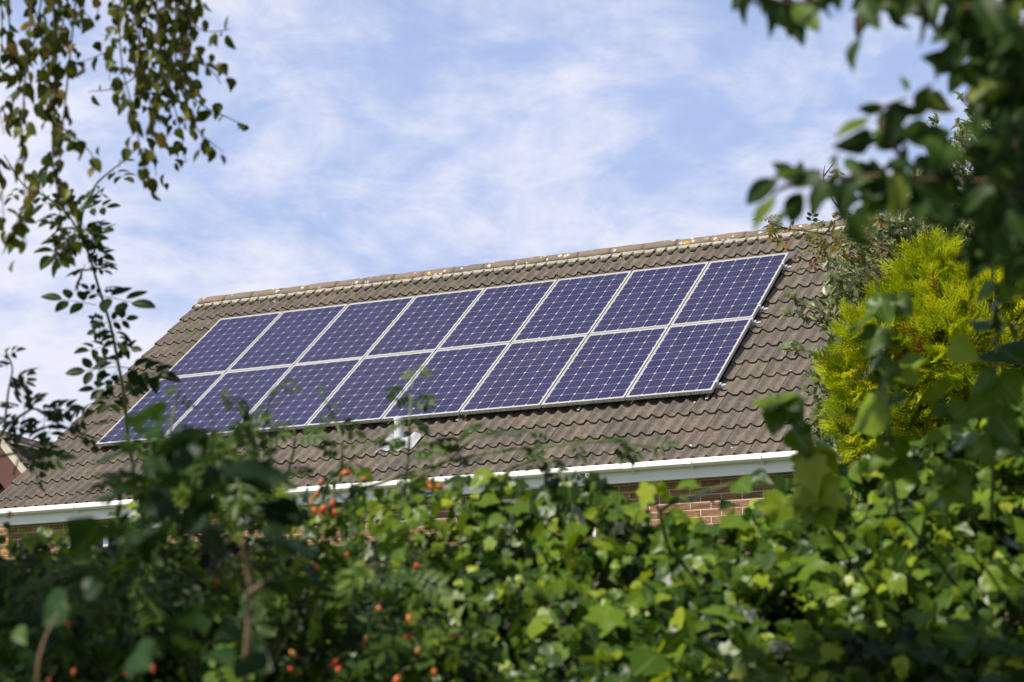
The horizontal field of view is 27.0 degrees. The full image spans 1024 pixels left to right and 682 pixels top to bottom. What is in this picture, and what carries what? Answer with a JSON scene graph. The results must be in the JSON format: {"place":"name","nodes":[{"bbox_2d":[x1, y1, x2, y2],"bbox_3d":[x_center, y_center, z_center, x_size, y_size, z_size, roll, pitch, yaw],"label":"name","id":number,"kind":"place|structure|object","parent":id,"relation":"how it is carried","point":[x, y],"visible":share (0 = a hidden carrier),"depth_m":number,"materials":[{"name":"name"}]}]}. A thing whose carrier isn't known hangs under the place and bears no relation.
{"place":"outdoors","nodes":[
{"label":"outdoors","id":0,"kind":"place"},
{"bbox_2d":[0,430,48,558],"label":"neighbouring house","id":1,"kind":"structure","parent":0,"point":[7,466],"depth_m":29.40,"materials":[{"name":"brick"}]},
{"bbox_2d":[0,0,1023,441],"label":"sky","id":2,"kind":"structure","parent":0,"point":[383,137],"materials":[{"name":"blue"}]},
{"bbox_2d":[752,165,908,282],"bbox_3d":[2.101,1.476,11.101,1.645,4.860,0.489,1,-12,-7],"label":"tree","id":3,"kind":"object","parent":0,"point":[770,229],"visible":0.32,"depth_m":11.49,"materials":[{"name":"green plant"}]},
{"label":"ground","id":4,"kind":"structure","parent":0,"visible":0},
{"bbox_2d":[0,346,115,492],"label":"dog rose","id":5,"kind":"object","parent":4,"relation":"on","point":[31,423],"visible":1,"depth_m":4.88,"materials":[{"name":"green plant"}]},
{"bbox_2d":[1,155,181,510],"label":"dog rose","id":6,"kind":"object","parent":4,"relation":"on","point":[142,381],"visible":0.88,"depth_m":5.29,"materials":[{"name":"green plant"}]},
{"bbox_2d":[0,0,248,272],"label":"birch tree","id":7,"kind":"object","parent":4,"relation":"on","point":[53,43],"visible":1,"depth_m":4.39,"materials":[{"name":"green plant"}]},
{"bbox_2d":[11,400,319,681],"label":"bramble bush","id":8,"kind":"object","parent":4,"relation":"on","point":[171,457],"visible":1,"depth_m":2.35,"materials":[{"name":"green plant"}]},
{"bbox_2d":[0,406,491,681],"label":"dog rose","id":9,"kind":"object","parent":4,"relation":"on","point":[380,653],"visible":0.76,"depth_m":3.35,"materials":[{"name":"green plant"}]},
{"bbox_2d":[148,365,678,677],"bbox_3d":[-0.327,1.171,3.715,0.954,2.429,1.142,-5,-13,23],"label":"dog rose","id":10,"kind":"object","parent":4,"relation":"on","point":[450,448],"visible":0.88,"depth_m":4.24,"materials":[{"name":"green plant"}]},
{"bbox_2d":[0,214,934,559],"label":"brick house","id":11,"kind":"structure","parent":4,"relation":"on","point":[718,436],"depth_m":23.69,"materials":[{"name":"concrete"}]},
{"bbox_2d":[66,523,159,546],"bbox_3d":[-4.593,2.768,24.815,1.498,1.250,0.070,-6,-13,26],"label":"window","id":12,"kind":"structure","parent":11,"relation":"in","point":[105,543],"depth_m":24.94,"materials":[{"name":"white plastic"}]},
{"bbox_2d":[375,417,421,452],"bbox_3d":[-1.268,1.057,23.806,0.481,0.409,0.298,-6,-13,26],"label":"vent pipe","id":13,"kind":"object","parent":11,"relation":"attached to","point":[415,436],"visible":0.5,"depth_m":23.79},
{"bbox_2d":[473,498,595,536],"bbox_3d":[0.243,2.266,22.419,1.478,1.250,0.070,-6,-13,26],"label":"window","id":14,"kind":"structure","parent":11,"relation":"in","point":[576,510],"depth_m":22.29,"materials":[{"name":"white plastic"}]},
{"bbox_2d":[456,380,726,420],"bbox_3d":[-1.429,0.879,24.372,8.226,0.113,0.224,-6,26,26],"label":"mounting rail","id":15,"kind":"object","parent":11,"relation":"attached to","point":[720,384],"visible":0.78,"depth_m":22.64,"materials":[{"name":"metal"}]},
{"bbox_2d":[749,317,760,325],"bbox_3d":[-0.927,0.204,25.528,8.226,0.113,0.224,-6,26,26],"label":"mounting rail","id":16,"kind":"object","parent":11,"relation":"attached to","point":[754,322],"visible":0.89,"depth_m":23.79,"materials":[{"name":"metal"}]},
{"bbox_2d":[96,372,224,446],"bbox_3d":[-4.362,0.845,26.529,0.992,0.040,1.650,-6,26,26],"label":"solar panel","id":17,"kind":"object","parent":16,"relation":"attached to","point":[197,388],"visible":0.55,"depth_m":26.66,"materials":[{"name":"blue glass"}]},
{"bbox_2d":[167,365,292,436],"bbox_3d":[-3.459,0.751,26.081,0.992,0.041,1.650,-6,26,26],"label":"solar panel","id":18,"kind":"object","parent":16,"relation":"attached to","point":[253,388],"visible":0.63,"depth_m":26.16,"materials":[{"name":"blue glass"}]},
{"bbox_2d":[242,358,362,433],"bbox_3d":[-2.556,0.657,25.635,0.992,0.042,1.650,-6,26,26],"label":"solar panel","id":19,"kind":"object","parent":16,"relation":"attached to","point":[302,408],"visible":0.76,"depth_m":25.65,"materials":[{"name":"blue glass"}]},
{"bbox_2d":[306,350,434,427],"bbox_3d":[-1.653,0.564,25.188,0.992,0.042,1.650,-6,26,26],"label":"solar panel","id":20,"kind":"object","parent":16,"relation":"attached to","point":[360,394],"visible":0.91,"depth_m":25.18,"materials":[{"name":"blue glass"}]},
{"bbox_2d":[382,343,509,421],"bbox_3d":[-0.750,0.470,24.740,0.992,0.042,1.650,-6,26,26],"label":"solar panel","id":21,"kind":"object","parent":16,"relation":"attached to","point":[454,382],"visible":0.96,"depth_m":24.73,"materials":[{"name":"blue glass"}]},
{"bbox_2d":[460,334,587,414],"bbox_3d":[0.152,0.376,24.293,0.992,0.040,1.650,-6,26,26],"label":"solar panel","id":22,"kind":"object","parent":16,"relation":"attached to","point":[521,375],"visible":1,"depth_m":24.23,"materials":[{"name":"blue glass"}]},
{"bbox_2d":[541,326,668,407],"bbox_3d":[1.056,0.283,23.843,0.992,0.041,1.650,-6,26,26],"label":"solar panel","id":23,"kind":"object","parent":16,"relation":"attached to","point":[605,367],"visible":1,"depth_m":23.78,"materials":[{"name":"blue glass"}]},
{"bbox_2d":[625,318,750,400],"bbox_3d":[1.959,0.190,23.398,0.992,0.040,1.650,-6,26,26],"label":"solar panel","id":24,"kind":"object","parent":16,"relation":"attached to","point":[690,359],"visible":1,"depth_m":23.33,"materials":[{"name":"blue glass"}]},
{"bbox_2d":[757,304,768,311],"bbox_3d":[-0.810,0.049,25.795,8.226,0.113,0.224,-6,26,26],"label":"mounting rail","id":25,"kind":"object","parent":11,"relation":"attached to","point":[762,309],"visible":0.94,"depth_m":24.06,"materials":[{"name":"metal"}]},
{"bbox_2d":[590,262,708,333],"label":"solar panel","id":26,"kind":"object","parent":25,"relation":"attached to","point":[650,298],"visible":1,"depth_m":25.15,"materials":[{"name":"blue glass"}]},
{"bbox_2d":[781,262,791,269],"bbox_3d":[-0.434,-0.456,26.660,8.226,0.113,0.224,-6,26,26],"label":"mounting rail","id":27,"kind":"object","parent":11,"relation":"attached to","point":[785,267],"visible":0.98,"depth_m":24.93,"materials":[{"name":"metal"}]},
{"bbox_2d":[169,311,282,376],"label":"solar panel","id":28,"kind":"object","parent":27,"relation":"attached to","point":[222,345],"visible":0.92,"depth_m":27.85,"materials":[{"name":"blue glass"}]},
{"bbox_2d":[227,304,347,371],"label":"solar panel","id":29,"kind":"object","parent":27,"relation":"attached to","point":[287,338],"visible":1,"depth_m":27.39,"materials":[{"name":"blue glass"}]},
{"bbox_2d":[295,296,415,364],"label":"solar panel","id":30,"kind":"object","parent":27,"relation":"attached to","point":[355,330],"visible":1,"depth_m":26.95,"materials":[{"name":"blue glass"}]},
{"bbox_2d":[365,288,484,356],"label":"solar panel","id":31,"kind":"object","parent":27,"relation":"attached to","point":[428,322],"visible":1,"depth_m":26.50,"materials":[{"name":"blue glass"}]},
{"bbox_2d":[437,279,556,349],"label":"solar panel","id":32,"kind":"object","parent":27,"relation":"attached to","point":[497,314],"visible":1,"depth_m":26.05,"materials":[{"name":"blue glass"}]},
{"bbox_2d":[512,271,631,341],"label":"solar panel","id":33,"kind":"object","parent":27,"relation":"attached to","point":[574,306],"visible":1,"depth_m":25.60,"materials":[{"name":"blue glass"}]},
{"bbox_2d":[670,252,788,325],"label":"solar panel","id":34,"kind":"object","parent":27,"relation":"attached to","point":[732,289],"visible":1,"depth_m":24.70,"materials":[{"name":"blue glass"}]},
{"bbox_2d":[0,385,1023,681],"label":"ivy hedge","id":35,"kind":"object","parent":4,"relation":"on","point":[552,589],"visible":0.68,"depth_m":3.81,"materials":[{"name":"green plant"}]},
{"bbox_2d":[636,468,772,546],"bbox_3d":[0.335,1.345,3.854,0.238,2.147,0.821,0,-12,0],"label":"ivy shoot","id":36,"kind":"object","parent":4,"relation":"on","point":[646,492],"visible":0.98,"depth_m":3.70,"materials":[{"name":"green plant"}]},
{"bbox_2d":[752,390,848,532],"bbox_3d":[0.574,1.251,3.630,0.153,2.239,0.855,-3,-12,16],"label":"ivy shoot","id":37,"kind":"object","parent":4,"relation":"on","point":[816,497],"visible":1,"depth_m":3.48,"materials":[{"name":"green plant"}]},
{"bbox_2d":[731,0,1023,296],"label":"apple tree","id":38,"kind":"object","parent":4,"relation":"on","point":[986,37],"visible":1,"depth_m":2.11,"materials":[{"name":"green plant"}]},
{"bbox_2d":[849,278,930,512],"bbox_3d":[0.670,1.159,3.602,0.131,2.406,0.876,-2,-12,8],"label":"ivy shoot","id":39,"kind":"object","parent":4,"relation":"on","point":[873,417],"visible":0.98,"depth_m":3.44,"materials":[{"name":"green plant"}]},
{"bbox_2d":[777,91,1013,467],"bbox_3d":[3.368,1.431,16.819,2.549,7.295,1.728,0,-12,0],"label":"whitebeam tree","id":40,"kind":"object","parent":4,"relation":"on","point":[847,283],"visible":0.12,"depth_m":16.89,"materials":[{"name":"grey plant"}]},
{"bbox_2d":[805,225,1023,514],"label":"golden conifer","id":41,"kind":"object","parent":4,"relation":"on","point":[943,295],"visible":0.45,"depth_m":10.05,"materials":[{"name":"yellow plant"}]},
{"bbox_2d":[922,376,979,527],"bbox_3d":[0.747,1.234,3.542,0.095,2.236,0.873,-2,-12,7],"label":"ivy shoot","id":42,"kind":"object","parent":4,"relation":"on","point":[957,487],"visible":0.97,"depth_m":3.38,"materials":[{"name":"green plant"}]},
{"bbox_2d":[946,265,1023,525],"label":"ivy shoot","id":43,"kind":"object","parent":4,"relation":"on","point":[1001,428],"visible":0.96,"depth_m":3.29,"materials":[{"name":"green plant"}]}
]}

